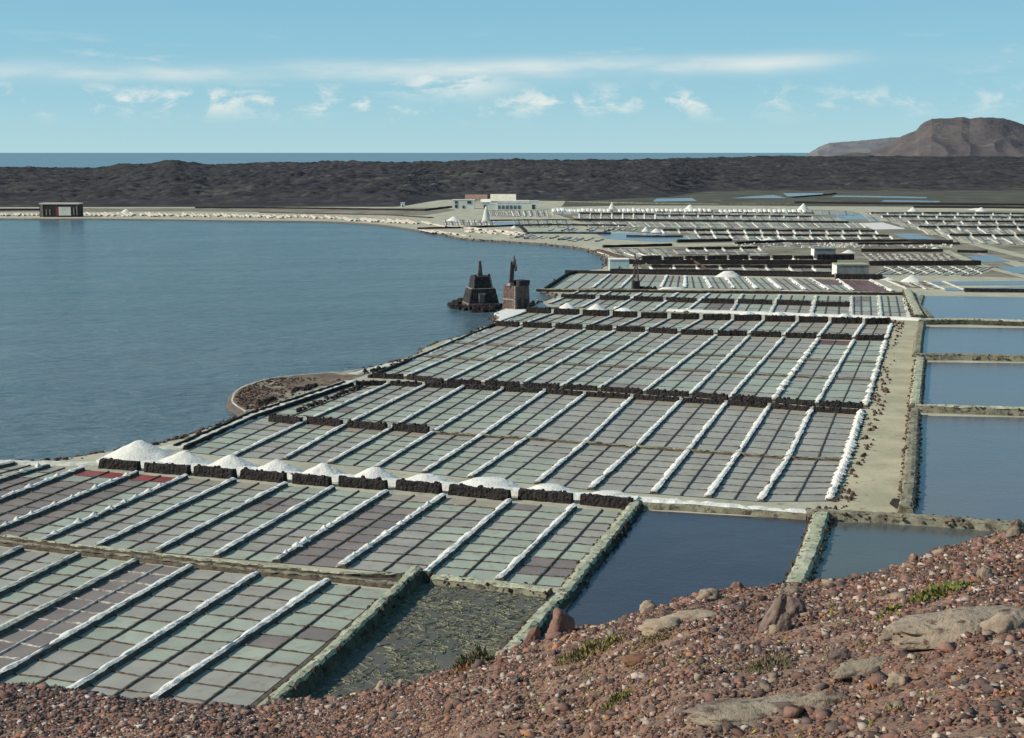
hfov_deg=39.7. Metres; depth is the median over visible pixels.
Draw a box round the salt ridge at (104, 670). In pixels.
[66,571,261,689]
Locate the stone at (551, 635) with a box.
[545,631,563,639]
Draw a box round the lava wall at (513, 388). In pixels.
[504,385,542,392]
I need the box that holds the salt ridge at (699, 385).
[689,335,750,394]
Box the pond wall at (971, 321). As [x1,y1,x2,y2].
[918,318,1023,325]
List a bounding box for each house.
[452,199,474,208]
[465,194,487,203]
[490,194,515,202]
[490,203,496,208]
[608,258,628,269]
[811,247,835,257]
[832,263,869,273]
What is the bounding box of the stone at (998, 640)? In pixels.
[991,637,1004,644]
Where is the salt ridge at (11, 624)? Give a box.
[0,557,139,636]
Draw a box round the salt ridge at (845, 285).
[836,278,854,290]
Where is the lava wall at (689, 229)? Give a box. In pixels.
[680,228,693,230]
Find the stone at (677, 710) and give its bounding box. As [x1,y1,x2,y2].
[674,707,687,714]
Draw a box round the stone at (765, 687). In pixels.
[759,683,773,692]
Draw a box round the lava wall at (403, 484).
[395,478,442,493]
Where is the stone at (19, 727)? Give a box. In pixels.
[15,725,24,729]
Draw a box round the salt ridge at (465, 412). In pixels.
[431,388,503,430]
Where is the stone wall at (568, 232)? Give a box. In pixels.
[525,232,610,233]
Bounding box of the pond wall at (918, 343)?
[911,322,925,356]
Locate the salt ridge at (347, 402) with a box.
[304,382,389,420]
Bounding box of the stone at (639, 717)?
[636,714,643,721]
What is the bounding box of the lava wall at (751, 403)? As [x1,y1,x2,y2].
[727,399,767,407]
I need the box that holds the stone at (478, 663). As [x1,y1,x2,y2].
[471,659,485,668]
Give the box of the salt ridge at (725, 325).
[714,319,733,333]
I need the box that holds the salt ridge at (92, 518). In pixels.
[40,474,187,540]
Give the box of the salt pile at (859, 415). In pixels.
[854,413,863,418]
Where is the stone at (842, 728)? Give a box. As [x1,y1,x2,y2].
[839,725,854,731]
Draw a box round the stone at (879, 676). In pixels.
[866,670,887,684]
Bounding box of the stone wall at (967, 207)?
[914,206,1023,208]
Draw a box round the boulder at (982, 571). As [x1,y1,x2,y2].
[976,566,991,577]
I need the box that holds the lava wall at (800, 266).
[790,265,810,267]
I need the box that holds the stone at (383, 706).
[378,703,386,711]
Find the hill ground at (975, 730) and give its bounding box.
[0,536,1023,737]
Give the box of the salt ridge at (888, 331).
[884,323,892,338]
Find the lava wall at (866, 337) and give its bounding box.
[855,334,884,340]
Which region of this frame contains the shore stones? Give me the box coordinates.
[8,231,608,460]
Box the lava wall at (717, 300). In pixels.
[701,298,733,303]
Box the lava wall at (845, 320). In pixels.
[831,316,862,323]
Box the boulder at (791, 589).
[776,586,804,595]
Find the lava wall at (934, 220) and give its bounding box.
[927,220,942,221]
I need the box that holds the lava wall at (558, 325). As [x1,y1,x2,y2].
[555,322,582,329]
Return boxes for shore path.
[0,460,98,465]
[158,380,355,451]
[348,329,490,374]
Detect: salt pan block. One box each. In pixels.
[0,465,621,586]
[0,549,386,705]
[187,420,839,501]
[262,385,855,457]
[383,326,881,402]
[509,313,887,335]
[553,292,906,316]
[554,274,889,291]
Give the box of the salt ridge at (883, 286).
[868,279,894,291]
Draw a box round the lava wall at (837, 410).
[813,406,859,414]
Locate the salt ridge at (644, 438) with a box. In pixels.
[636,399,682,444]
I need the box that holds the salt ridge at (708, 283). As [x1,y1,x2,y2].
[703,276,712,287]
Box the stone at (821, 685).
[810,682,829,691]
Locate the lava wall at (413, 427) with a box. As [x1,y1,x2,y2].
[392,422,429,433]
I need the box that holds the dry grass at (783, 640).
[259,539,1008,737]
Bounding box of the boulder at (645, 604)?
[639,600,656,612]
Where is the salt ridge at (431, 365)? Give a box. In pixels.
[404,326,522,377]
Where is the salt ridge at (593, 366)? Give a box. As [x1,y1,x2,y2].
[559,331,648,387]
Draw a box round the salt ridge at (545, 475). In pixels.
[533,441,587,483]
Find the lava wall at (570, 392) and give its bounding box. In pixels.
[546,387,582,395]
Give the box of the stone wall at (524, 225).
[417,224,626,228]
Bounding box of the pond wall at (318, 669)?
[266,565,423,702]
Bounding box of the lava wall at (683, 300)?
[666,296,696,302]
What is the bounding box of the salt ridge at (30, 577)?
[0,552,80,597]
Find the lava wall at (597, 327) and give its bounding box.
[586,324,612,330]
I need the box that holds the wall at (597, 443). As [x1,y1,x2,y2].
[429,431,841,460]
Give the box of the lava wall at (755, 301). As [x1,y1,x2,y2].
[738,298,771,304]
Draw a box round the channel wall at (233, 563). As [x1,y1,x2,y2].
[0,534,404,577]
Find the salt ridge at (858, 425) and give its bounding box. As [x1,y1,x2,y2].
[845,412,863,459]
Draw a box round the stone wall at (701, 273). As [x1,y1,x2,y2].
[565,270,834,276]
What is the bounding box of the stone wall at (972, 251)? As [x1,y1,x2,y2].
[957,250,987,252]
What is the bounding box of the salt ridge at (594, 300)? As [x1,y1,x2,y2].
[579,291,611,307]
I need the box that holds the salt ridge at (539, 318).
[520,313,553,325]
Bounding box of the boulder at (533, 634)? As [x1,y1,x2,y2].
[522,624,540,645]
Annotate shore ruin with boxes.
[39,203,82,216]
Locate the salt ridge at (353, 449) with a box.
[326,427,391,463]
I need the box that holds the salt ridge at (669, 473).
[649,449,690,493]
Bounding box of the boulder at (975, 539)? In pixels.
[972,537,983,546]
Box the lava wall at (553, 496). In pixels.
[518,488,573,503]
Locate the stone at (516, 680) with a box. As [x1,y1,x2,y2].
[511,677,520,683]
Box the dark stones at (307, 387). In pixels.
[256,357,412,412]
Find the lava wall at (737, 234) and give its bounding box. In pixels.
[731,233,743,235]
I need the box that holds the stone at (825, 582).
[821,579,834,585]
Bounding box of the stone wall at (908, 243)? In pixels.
[858,242,959,244]
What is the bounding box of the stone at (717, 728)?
[712,725,722,732]
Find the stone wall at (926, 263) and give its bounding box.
[869,260,980,265]
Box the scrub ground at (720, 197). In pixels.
[562,191,1023,206]
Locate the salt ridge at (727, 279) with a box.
[724,277,735,288]
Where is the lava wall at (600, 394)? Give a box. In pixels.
[586,391,629,398]
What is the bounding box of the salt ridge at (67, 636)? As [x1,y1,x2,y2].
[0,564,193,680]
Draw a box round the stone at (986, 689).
[980,684,1000,693]
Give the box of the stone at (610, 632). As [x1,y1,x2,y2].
[607,628,615,637]
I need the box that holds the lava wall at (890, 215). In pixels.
[883,215,898,216]
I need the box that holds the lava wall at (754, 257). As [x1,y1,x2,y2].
[750,255,769,259]
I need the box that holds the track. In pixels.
[0,208,453,214]
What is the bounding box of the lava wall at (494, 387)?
[464,384,500,390]
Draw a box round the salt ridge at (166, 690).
[150,578,331,698]
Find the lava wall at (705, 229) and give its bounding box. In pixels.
[696,228,709,230]
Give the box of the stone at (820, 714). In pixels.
[812,709,830,720]
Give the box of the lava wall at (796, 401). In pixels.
[775,396,814,405]
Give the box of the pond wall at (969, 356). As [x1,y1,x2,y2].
[917,353,1023,361]
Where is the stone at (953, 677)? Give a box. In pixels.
[951,674,962,680]
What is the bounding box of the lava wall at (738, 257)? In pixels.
[729,254,747,259]
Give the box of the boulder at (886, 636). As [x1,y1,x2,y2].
[881,625,892,641]
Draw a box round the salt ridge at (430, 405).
[390,385,463,428]
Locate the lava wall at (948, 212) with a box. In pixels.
[941,212,956,213]
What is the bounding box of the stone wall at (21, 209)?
[0,208,38,210]
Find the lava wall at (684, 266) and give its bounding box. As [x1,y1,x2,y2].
[675,265,694,267]
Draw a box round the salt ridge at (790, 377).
[772,338,820,400]
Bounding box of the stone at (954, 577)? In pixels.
[951,575,962,579]
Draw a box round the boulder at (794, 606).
[785,596,806,618]
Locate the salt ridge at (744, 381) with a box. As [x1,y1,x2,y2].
[728,337,784,398]
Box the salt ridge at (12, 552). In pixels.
[0,545,24,561]
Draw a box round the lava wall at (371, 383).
[356,380,386,385]
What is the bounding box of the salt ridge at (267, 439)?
[232,420,305,456]
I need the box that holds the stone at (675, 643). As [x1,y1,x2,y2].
[671,640,679,646]
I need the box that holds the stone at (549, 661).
[546,659,561,664]
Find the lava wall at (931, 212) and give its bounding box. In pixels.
[924,212,938,213]
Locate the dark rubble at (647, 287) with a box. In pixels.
[640,286,656,288]
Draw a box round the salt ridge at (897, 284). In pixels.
[886,280,908,288]
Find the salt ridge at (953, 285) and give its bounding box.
[942,281,963,289]
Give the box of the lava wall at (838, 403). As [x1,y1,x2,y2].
[819,400,862,408]
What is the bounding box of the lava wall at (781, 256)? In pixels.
[772,255,791,258]
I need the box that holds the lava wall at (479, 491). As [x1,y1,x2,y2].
[448,483,511,500]
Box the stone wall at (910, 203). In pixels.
[795,201,1023,204]
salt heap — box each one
[101,440,171,460]
[159,451,212,463]
[207,454,257,467]
[257,459,303,471]
[302,463,346,474]
[354,467,398,478]
[406,473,457,482]
[446,217,460,220]
[459,477,523,487]
[482,206,489,220]
[527,483,577,491]
[534,302,547,307]
[559,303,576,308]
[587,304,606,309]
[592,490,629,495]
[612,308,633,311]
[658,287,685,289]
[715,271,741,276]
[739,311,753,314]
[771,312,785,315]
[797,203,808,209]
[804,313,818,316]
[837,313,851,316]
[901,275,923,282]
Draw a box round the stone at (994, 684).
[989,682,1000,689]
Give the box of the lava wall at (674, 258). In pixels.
[663,256,682,259]
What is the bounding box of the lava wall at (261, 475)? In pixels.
[240,467,287,482]
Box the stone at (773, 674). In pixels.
[768,670,777,677]
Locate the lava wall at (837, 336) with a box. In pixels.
[821,333,851,339]
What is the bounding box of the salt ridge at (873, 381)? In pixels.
[862,340,887,406]
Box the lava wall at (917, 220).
[910,220,924,221]
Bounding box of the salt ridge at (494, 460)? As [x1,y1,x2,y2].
[466,437,528,477]
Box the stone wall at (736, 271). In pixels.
[610,268,831,273]
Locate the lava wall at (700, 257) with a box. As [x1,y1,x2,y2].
[685,255,704,259]
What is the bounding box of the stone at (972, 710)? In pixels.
[964,707,977,713]
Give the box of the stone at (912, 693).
[910,691,917,696]
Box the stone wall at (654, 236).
[626,235,682,236]
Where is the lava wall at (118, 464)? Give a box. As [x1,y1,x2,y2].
[98,458,140,470]
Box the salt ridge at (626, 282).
[618,274,634,288]
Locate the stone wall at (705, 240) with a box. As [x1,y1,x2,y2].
[677,238,731,242]
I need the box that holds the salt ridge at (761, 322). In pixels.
[747,320,764,333]
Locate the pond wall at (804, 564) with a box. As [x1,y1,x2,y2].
[782,511,834,582]
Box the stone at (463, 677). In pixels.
[460,674,467,680]
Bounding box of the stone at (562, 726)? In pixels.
[558,724,566,728]
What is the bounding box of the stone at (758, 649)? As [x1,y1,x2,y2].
[753,645,762,653]
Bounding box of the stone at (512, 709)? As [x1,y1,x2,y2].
[508,707,518,711]
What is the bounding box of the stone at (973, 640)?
[969,637,976,642]
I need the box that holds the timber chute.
[690,258,707,269]
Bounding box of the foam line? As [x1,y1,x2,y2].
[231,367,372,411]
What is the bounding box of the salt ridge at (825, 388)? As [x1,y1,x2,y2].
[815,339,855,404]
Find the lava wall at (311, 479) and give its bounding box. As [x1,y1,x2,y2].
[291,473,331,486]
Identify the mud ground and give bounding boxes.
[553,211,1023,262]
[634,245,1023,277]
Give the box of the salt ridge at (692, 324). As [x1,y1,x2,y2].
[678,318,702,331]
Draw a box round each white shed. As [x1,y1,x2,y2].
[480,199,490,207]
[529,201,537,208]
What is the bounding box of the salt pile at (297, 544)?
[292,542,302,546]
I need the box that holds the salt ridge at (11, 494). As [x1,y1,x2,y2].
[0,465,84,502]
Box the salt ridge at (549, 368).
[520,330,615,385]
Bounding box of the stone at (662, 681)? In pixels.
[659,679,666,685]
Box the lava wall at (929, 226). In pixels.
[918,225,936,227]
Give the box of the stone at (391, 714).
[386,711,400,718]
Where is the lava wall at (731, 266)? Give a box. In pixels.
[720,264,740,267]
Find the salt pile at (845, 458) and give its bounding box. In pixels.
[840,456,850,462]
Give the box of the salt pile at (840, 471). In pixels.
[834,469,846,474]
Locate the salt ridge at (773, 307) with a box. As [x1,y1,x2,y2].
[769,294,781,311]
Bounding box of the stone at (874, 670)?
[871,666,880,673]
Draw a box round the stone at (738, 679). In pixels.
[733,676,743,683]
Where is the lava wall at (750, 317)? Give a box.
[734,314,761,320]
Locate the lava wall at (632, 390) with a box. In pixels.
[601,385,642,393]
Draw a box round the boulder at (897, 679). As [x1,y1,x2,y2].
[887,671,908,689]
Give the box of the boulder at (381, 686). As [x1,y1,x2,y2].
[375,680,388,691]
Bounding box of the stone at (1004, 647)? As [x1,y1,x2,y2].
[999,645,1014,651]
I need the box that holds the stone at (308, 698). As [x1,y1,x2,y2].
[306,694,311,701]
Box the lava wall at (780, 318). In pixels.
[765,315,795,321]
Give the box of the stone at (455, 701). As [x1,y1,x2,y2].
[446,698,463,705]
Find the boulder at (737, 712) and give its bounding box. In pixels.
[679,693,806,727]
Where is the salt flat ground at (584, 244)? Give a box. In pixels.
[0,200,1023,705]
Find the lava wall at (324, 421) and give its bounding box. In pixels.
[306,416,342,426]
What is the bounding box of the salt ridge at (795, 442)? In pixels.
[785,408,813,455]
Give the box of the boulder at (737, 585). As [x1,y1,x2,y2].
[730,582,743,588]
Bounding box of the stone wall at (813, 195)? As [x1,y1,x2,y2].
[791,193,836,197]
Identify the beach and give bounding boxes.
[233,368,369,412]
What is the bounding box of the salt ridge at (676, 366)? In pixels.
[643,334,717,392]
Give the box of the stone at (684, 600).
[681,596,690,602]
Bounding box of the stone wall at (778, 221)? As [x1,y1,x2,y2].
[574,218,848,222]
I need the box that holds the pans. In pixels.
[443,210,1023,287]
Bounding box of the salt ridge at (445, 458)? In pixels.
[421,433,482,472]
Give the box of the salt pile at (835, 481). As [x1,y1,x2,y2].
[830,478,840,484]
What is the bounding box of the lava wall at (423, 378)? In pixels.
[406,374,443,382]
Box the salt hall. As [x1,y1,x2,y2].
[497,200,529,208]
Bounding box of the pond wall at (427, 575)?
[396,571,431,582]
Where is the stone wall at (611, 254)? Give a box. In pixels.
[596,249,629,258]
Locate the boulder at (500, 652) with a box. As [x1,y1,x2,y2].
[495,649,506,658]
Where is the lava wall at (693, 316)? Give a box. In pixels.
[671,313,698,319]
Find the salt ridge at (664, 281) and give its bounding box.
[659,275,668,287]
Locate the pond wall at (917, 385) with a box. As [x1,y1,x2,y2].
[907,357,926,408]
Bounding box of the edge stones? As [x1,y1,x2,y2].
[815,320,903,509]
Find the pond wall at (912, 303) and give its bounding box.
[901,289,925,317]
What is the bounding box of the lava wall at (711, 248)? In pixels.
[705,246,721,249]
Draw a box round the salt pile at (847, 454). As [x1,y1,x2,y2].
[841,452,851,457]
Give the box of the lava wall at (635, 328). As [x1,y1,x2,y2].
[616,325,644,331]
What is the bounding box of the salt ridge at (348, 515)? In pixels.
[271,489,389,562]
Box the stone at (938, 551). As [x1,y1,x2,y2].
[932,546,947,554]
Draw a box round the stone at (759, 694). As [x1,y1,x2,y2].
[753,691,768,696]
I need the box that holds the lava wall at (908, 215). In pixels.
[901,215,916,216]
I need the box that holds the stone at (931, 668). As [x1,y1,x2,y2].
[928,666,934,672]
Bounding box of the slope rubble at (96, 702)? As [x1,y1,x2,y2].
[0,529,1023,737]
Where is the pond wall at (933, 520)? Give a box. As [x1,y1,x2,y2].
[805,508,1023,531]
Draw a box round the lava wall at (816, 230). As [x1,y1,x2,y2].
[811,229,824,231]
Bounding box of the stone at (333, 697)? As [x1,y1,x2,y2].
[327,694,341,700]
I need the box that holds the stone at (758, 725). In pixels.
[755,723,765,727]
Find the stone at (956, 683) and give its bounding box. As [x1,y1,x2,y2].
[949,678,969,688]
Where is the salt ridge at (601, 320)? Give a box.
[583,315,611,327]
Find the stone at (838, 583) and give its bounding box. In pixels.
[834,581,845,585]
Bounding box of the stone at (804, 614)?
[800,612,812,616]
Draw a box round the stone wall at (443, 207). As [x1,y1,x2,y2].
[195,206,451,210]
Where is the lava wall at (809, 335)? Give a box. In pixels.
[785,332,817,338]
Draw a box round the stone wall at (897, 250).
[861,248,942,251]
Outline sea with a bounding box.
[0,153,807,167]
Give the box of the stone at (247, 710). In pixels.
[240,709,253,713]
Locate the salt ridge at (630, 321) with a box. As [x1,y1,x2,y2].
[613,316,640,329]
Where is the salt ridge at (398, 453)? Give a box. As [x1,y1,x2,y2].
[373,431,434,467]
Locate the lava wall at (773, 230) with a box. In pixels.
[762,229,775,231]
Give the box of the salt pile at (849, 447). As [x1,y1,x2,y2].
[843,446,855,450]
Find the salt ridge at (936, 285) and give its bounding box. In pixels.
[924,281,946,289]
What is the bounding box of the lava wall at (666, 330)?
[648,327,677,333]
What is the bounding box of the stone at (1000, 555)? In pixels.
[992,553,1009,558]
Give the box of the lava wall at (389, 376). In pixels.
[372,372,403,378]
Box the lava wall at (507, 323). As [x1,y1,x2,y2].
[495,320,519,326]
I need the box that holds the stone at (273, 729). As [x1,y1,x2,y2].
[268,727,278,732]
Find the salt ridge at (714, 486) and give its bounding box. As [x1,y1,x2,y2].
[704,452,740,497]
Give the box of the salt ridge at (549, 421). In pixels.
[527,393,585,436]
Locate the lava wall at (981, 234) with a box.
[972,234,991,235]
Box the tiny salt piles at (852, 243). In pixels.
[737,242,953,247]
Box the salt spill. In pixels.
[494,309,525,320]
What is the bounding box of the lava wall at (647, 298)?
[634,296,662,301]
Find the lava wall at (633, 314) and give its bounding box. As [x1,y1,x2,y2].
[612,310,637,317]
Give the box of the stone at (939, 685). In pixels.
[936,683,945,687]
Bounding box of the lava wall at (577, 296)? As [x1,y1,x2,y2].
[561,293,595,298]
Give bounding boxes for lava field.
[0,155,1023,206]
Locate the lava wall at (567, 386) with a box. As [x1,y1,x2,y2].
[563,383,596,390]
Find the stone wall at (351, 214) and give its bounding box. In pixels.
[259,212,433,217]
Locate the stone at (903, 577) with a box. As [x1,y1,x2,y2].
[899,574,906,580]
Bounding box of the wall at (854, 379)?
[421,356,870,380]
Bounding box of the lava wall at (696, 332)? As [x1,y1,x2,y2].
[681,329,713,334]
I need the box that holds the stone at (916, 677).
[911,675,919,679]
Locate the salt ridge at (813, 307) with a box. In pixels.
[809,295,817,312]
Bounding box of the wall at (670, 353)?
[453,342,876,363]
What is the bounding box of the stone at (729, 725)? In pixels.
[724,722,734,730]
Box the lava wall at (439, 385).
[425,382,460,387]
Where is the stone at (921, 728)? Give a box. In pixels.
[916,726,932,731]
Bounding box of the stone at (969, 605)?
[958,604,976,607]
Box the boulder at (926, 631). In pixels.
[885,605,1023,650]
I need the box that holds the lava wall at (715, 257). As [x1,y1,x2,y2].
[707,255,726,259]
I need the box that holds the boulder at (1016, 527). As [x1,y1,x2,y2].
[1006,519,1023,536]
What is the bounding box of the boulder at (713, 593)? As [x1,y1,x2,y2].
[696,588,720,600]
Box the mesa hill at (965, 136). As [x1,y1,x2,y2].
[842,117,1023,156]
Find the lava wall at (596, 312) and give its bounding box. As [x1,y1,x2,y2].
[582,309,609,315]
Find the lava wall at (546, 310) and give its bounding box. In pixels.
[527,306,550,313]
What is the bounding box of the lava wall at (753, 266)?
[744,264,764,267]
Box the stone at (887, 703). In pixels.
[881,701,891,710]
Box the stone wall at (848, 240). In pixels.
[735,239,952,243]
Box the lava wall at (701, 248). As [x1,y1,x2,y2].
[687,247,703,249]
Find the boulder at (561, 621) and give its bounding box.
[547,607,574,640]
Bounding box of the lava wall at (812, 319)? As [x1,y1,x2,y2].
[798,316,827,322]
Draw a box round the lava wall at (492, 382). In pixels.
[485,379,519,386]
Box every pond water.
[308,583,547,699]
[490,222,521,224]
[527,231,611,232]
[540,510,809,639]
[598,233,705,241]
[653,198,695,201]
[738,195,784,197]
[784,193,822,195]
[812,522,995,580]
[830,214,876,218]
[833,195,926,197]
[859,222,903,229]
[881,200,939,201]
[895,233,935,238]
[915,416,1023,520]
[917,296,1023,319]
[923,327,1023,354]
[923,362,1023,406]
[931,281,1023,284]
[946,287,1023,290]
[965,255,1008,261]
[998,266,1023,272]
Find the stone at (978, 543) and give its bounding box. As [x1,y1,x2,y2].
[975,540,983,546]
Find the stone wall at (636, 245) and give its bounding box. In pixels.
[602,243,671,247]
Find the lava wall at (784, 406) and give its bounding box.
[771,402,811,410]
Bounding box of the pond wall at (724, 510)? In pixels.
[643,502,806,519]
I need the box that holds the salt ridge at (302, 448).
[281,424,346,459]
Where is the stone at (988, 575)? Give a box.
[985,573,993,577]
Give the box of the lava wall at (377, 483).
[338,475,387,489]
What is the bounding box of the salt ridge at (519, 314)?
[494,311,526,323]
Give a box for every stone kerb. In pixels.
[173,381,345,445]
[183,382,353,449]
[368,324,494,377]
[544,271,575,288]
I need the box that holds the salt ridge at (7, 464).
[0,461,15,468]
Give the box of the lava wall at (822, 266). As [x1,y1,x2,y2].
[813,265,831,268]
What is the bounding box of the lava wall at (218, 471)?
[193,464,236,478]
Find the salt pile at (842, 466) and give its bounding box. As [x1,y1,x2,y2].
[837,464,847,468]
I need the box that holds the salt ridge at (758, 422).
[735,405,770,451]
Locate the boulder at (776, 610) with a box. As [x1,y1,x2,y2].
[758,593,786,632]
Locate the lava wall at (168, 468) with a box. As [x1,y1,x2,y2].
[144,462,191,474]
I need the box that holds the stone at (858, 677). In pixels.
[853,674,861,680]
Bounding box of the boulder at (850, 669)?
[829,656,886,679]
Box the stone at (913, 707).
[911,705,919,710]
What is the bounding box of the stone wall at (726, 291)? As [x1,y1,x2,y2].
[536,288,913,294]
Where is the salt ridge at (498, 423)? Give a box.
[480,390,545,433]
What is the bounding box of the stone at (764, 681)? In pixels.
[758,680,770,686]
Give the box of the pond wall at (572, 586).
[499,500,643,649]
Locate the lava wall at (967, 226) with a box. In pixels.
[958,226,976,227]
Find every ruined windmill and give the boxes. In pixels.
[462,261,500,308]
[502,256,529,309]
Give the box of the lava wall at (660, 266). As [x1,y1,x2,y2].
[651,264,671,267]
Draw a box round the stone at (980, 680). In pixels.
[973,676,988,683]
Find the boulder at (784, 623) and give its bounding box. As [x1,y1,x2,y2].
[776,612,791,633]
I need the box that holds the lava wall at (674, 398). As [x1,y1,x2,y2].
[633,394,678,401]
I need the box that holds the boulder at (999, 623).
[980,612,1023,633]
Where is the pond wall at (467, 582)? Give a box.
[428,573,552,597]
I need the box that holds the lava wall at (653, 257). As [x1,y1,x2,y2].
[642,255,661,259]
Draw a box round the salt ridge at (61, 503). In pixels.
[0,470,139,531]
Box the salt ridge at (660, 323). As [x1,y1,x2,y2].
[645,318,670,330]
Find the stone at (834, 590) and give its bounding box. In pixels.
[822,588,840,594]
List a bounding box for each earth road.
[537,209,584,223]
[852,211,1023,257]
[943,250,1023,277]
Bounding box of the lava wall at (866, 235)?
[860,234,872,236]
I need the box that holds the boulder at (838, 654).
[828,648,851,661]
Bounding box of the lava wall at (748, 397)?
[732,394,771,402]
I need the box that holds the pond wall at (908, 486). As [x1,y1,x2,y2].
[895,408,922,513]
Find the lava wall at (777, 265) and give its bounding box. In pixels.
[767,264,787,267]
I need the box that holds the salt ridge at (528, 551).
[494,503,576,580]
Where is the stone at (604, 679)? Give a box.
[599,675,607,682]
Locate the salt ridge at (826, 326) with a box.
[817,321,831,336]
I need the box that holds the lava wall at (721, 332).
[717,329,746,335]
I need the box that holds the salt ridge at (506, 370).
[481,329,585,383]
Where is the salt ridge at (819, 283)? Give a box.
[809,277,830,289]
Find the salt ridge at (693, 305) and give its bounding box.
[683,293,709,312]
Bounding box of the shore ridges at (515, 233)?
[0,212,636,241]
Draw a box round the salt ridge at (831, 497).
[825,458,848,500]
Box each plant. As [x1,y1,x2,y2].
[336,694,359,700]
[442,664,471,680]
[450,644,494,669]
[554,632,632,664]
[600,686,633,712]
[627,627,677,650]
[741,647,797,674]
[873,603,904,620]
[907,579,973,603]
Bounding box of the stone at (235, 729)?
[228,727,240,734]
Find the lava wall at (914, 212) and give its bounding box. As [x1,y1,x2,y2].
[906,212,921,213]
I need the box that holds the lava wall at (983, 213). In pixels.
[976,212,991,213]
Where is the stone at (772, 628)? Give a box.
[768,624,777,634]
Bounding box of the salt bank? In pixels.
[96,457,638,500]
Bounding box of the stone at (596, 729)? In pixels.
[589,723,601,734]
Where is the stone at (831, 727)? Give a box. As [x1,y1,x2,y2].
[825,720,839,732]
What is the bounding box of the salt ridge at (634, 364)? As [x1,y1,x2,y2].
[597,333,680,389]
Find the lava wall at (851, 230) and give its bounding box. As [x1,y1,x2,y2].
[844,230,858,231]
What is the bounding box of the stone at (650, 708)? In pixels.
[647,705,657,713]
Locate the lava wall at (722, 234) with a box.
[715,233,728,235]
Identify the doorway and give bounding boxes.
[480,295,484,302]
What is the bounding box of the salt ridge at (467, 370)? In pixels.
[444,328,554,381]
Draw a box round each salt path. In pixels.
[630,495,805,512]
[666,309,918,320]
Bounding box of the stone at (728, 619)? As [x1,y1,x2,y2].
[724,617,733,621]
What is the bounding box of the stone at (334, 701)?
[329,700,342,704]
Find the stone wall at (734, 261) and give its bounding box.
[629,259,836,263]
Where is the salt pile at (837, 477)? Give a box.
[832,475,842,481]
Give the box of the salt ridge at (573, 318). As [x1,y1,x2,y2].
[552,314,582,326]
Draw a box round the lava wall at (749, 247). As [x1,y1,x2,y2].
[741,246,757,248]
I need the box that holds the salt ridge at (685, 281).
[683,275,686,287]
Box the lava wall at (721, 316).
[703,313,730,319]
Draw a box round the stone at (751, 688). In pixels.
[747,685,756,690]
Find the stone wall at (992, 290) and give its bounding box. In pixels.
[964,288,1023,292]
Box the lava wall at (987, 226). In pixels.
[978,226,996,227]
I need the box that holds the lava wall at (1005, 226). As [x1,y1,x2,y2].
[998,225,1016,227]
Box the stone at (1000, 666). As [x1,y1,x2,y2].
[994,662,1006,669]
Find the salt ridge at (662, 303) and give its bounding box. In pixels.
[651,292,678,310]
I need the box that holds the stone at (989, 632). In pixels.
[982,630,994,636]
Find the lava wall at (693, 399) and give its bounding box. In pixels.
[681,396,723,404]
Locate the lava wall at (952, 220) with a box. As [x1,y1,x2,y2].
[944,220,959,221]
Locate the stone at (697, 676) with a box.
[694,673,703,680]
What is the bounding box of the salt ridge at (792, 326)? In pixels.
[781,321,798,335]
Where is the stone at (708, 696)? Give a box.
[704,692,717,701]
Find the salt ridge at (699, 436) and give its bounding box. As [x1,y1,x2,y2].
[687,402,727,448]
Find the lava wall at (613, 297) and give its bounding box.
[600,294,629,299]
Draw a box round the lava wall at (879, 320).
[865,317,890,323]
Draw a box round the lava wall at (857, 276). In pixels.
[835,273,882,279]
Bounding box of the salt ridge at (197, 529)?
[153,481,287,552]
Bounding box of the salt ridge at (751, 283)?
[744,277,758,288]
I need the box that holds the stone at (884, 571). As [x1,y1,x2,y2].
[881,569,891,574]
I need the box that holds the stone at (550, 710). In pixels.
[547,707,553,713]
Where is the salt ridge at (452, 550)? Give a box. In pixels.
[423,498,511,572]
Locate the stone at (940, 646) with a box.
[935,642,955,652]
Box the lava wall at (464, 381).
[447,378,480,384]
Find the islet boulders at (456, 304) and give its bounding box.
[447,298,502,312]
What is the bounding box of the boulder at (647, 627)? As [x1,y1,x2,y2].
[637,617,682,636]
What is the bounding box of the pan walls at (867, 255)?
[442,210,1023,288]
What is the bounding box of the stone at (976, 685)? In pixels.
[973,683,980,688]
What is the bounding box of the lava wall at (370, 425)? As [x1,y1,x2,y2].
[346,419,387,430]
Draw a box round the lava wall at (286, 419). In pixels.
[268,413,302,423]
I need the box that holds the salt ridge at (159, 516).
[94,477,236,545]
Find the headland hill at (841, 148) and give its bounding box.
[806,137,898,155]
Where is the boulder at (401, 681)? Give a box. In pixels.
[396,679,405,684]
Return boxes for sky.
[0,0,1023,152]
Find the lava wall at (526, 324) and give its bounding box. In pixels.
[522,321,551,327]
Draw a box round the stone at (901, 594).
[889,590,906,599]
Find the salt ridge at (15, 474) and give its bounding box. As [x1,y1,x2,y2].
[0,464,50,481]
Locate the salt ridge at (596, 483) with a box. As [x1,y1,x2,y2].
[587,446,638,489]
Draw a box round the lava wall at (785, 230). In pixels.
[778,229,791,231]
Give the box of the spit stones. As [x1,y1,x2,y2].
[235,377,339,409]
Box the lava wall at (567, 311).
[554,308,579,314]
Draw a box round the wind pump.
[629,254,643,288]
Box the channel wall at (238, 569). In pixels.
[0,539,394,587]
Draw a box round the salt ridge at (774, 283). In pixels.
[766,277,783,289]
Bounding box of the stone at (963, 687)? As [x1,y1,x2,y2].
[957,685,969,689]
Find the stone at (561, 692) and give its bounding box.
[556,690,565,695]
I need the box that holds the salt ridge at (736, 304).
[730,293,743,310]
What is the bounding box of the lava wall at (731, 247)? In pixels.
[723,247,739,248]
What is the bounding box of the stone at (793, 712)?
[783,705,804,718]
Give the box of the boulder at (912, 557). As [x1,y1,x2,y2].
[908,553,917,562]

